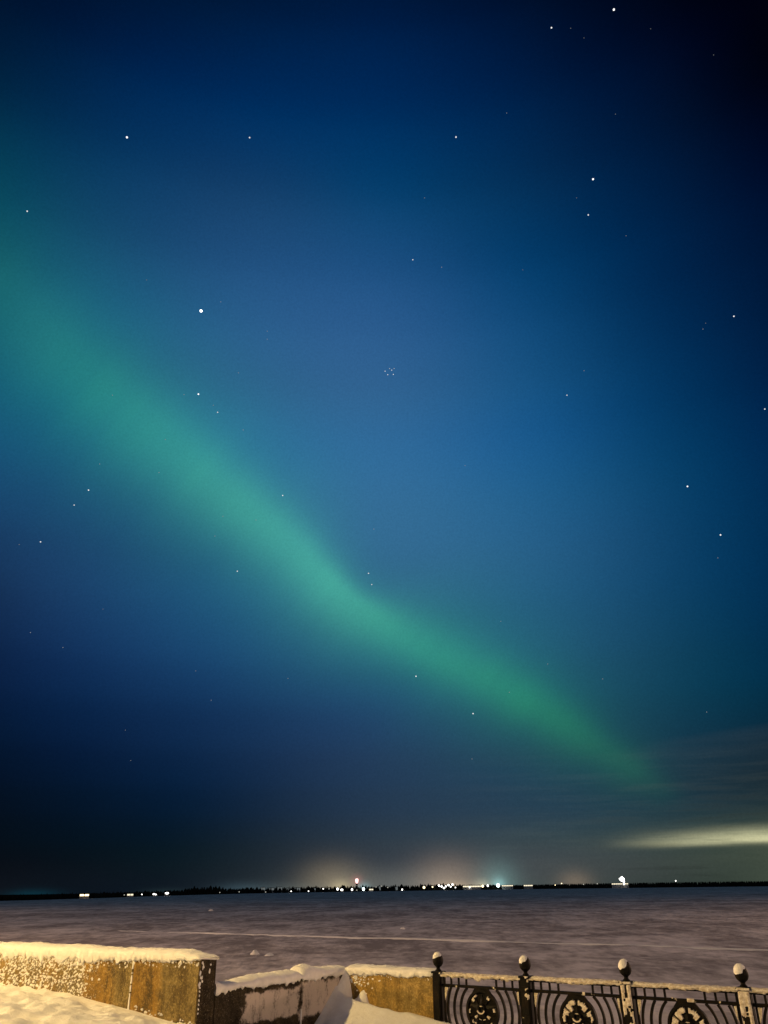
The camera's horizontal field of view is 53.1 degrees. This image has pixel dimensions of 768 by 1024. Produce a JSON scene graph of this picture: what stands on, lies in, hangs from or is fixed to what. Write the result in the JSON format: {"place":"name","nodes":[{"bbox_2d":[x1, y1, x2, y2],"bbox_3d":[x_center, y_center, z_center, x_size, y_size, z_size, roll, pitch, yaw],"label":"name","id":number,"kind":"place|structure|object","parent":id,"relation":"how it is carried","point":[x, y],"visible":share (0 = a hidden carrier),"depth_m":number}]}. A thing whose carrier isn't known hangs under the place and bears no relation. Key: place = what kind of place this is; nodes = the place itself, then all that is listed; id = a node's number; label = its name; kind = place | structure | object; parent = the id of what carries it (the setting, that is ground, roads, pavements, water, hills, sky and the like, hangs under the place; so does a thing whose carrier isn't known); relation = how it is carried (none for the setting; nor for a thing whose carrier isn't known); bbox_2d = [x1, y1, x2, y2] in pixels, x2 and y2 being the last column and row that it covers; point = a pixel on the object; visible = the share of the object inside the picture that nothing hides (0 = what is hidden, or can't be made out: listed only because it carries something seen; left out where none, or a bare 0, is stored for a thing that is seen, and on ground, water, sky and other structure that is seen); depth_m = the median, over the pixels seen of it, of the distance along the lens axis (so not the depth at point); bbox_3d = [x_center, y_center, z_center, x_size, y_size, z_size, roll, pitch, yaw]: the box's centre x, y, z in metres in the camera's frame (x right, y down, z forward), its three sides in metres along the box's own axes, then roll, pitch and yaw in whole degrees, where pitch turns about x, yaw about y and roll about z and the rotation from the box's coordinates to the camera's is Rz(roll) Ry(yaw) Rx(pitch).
{"place":"outdoors","nodes":[
{"label":"outdoors","id":0,"kind":"place"},
{"bbox_2d":[0,972,449,1023],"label":"snowy promenade","id":1,"kind":"structure","parent":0,"point":[24,1005],"depth_m":11.10},
{"bbox_2d":[0,941,218,1023],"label":"concrete parapet","id":2,"kind":"structure","parent":1,"relation":"on","point":[174,985],"depth_m":11.15},
{"bbox_2d":[212,964,345,1023],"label":"concrete side wall","id":3,"kind":"structure","parent":1,"relation":"on","point":[299,994],"depth_m":11.34},
{"bbox_2d":[345,963,435,1018],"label":"concrete return wall","id":4,"kind":"structure","parent":1,"relation":"on","point":[400,988],"depth_m":12.00},
{"bbox_2d":[431,952,767,1023],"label":"iron fence","id":5,"kind":"object","parent":1,"relation":"on","point":[482,1006],"visible":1,"depth_m":10.34},
{"bbox_2d":[0,886,755,900],"bbox_3d":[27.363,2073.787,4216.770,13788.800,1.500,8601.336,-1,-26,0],"label":"shore","id":6,"kind":"structure","parent":0,"point":[289,892],"depth_m":2038.99},
{"bbox_2d":[79,893,89,898],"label":"lit building","id":7,"kind":"structure","parent":6,"relation":"on","point":[84,896],"depth_m":812.29},
{"bbox_2d":[0,881,767,899],"bbox_3d":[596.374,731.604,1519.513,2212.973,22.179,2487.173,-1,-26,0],"label":"forest","id":8,"kind":"object","parent":6,"relation":"on","point":[202,891],"visible":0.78,"depth_m":2168.66},
{"bbox_2d":[463,885,480,889],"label":"lit building","id":9,"kind":"structure","parent":6,"relation":"on","point":[473,887],"depth_m":2479.71},
{"bbox_2d":[502,885,512,889],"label":"lit building","id":10,"kind":"structure","parent":6,"relation":"on","point":[507,886],"depth_m":2537.14},
{"bbox_2d":[524,885,532,888],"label":"lit building","id":11,"kind":"structure","parent":6,"relation":"on","point":[528,886],"depth_m":2556.61},
{"bbox_2d":[612,883,628,887],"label":"lit building","id":12,"kind":"structure","parent":6,"relation":"on","point":[616,885],"depth_m":2382.30},
{"bbox_2d":[0,886,767,1023],"bbox_3d":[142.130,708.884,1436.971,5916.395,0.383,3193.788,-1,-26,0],"label":"frozen river","id":13,"kind":"structure","parent":0,"point":[726,917],"depth_m":105.30},
{"bbox_2d":[250,950,258,954],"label":"snow hummock","id":14,"kind":"object","parent":13,"relation":"on","point":[255,952],"visible":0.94,"depth_m":69.30},
{"bbox_2d":[135,931,767,950],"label":"snow track","id":15,"kind":"structure","parent":13,"relation":"on","point":[472,940],"depth_m":83.69},
{"bbox_2d":[0,0,767,894],"label":"sky","id":16,"kind":"structure","parent":0,"point":[628,740]}
]}

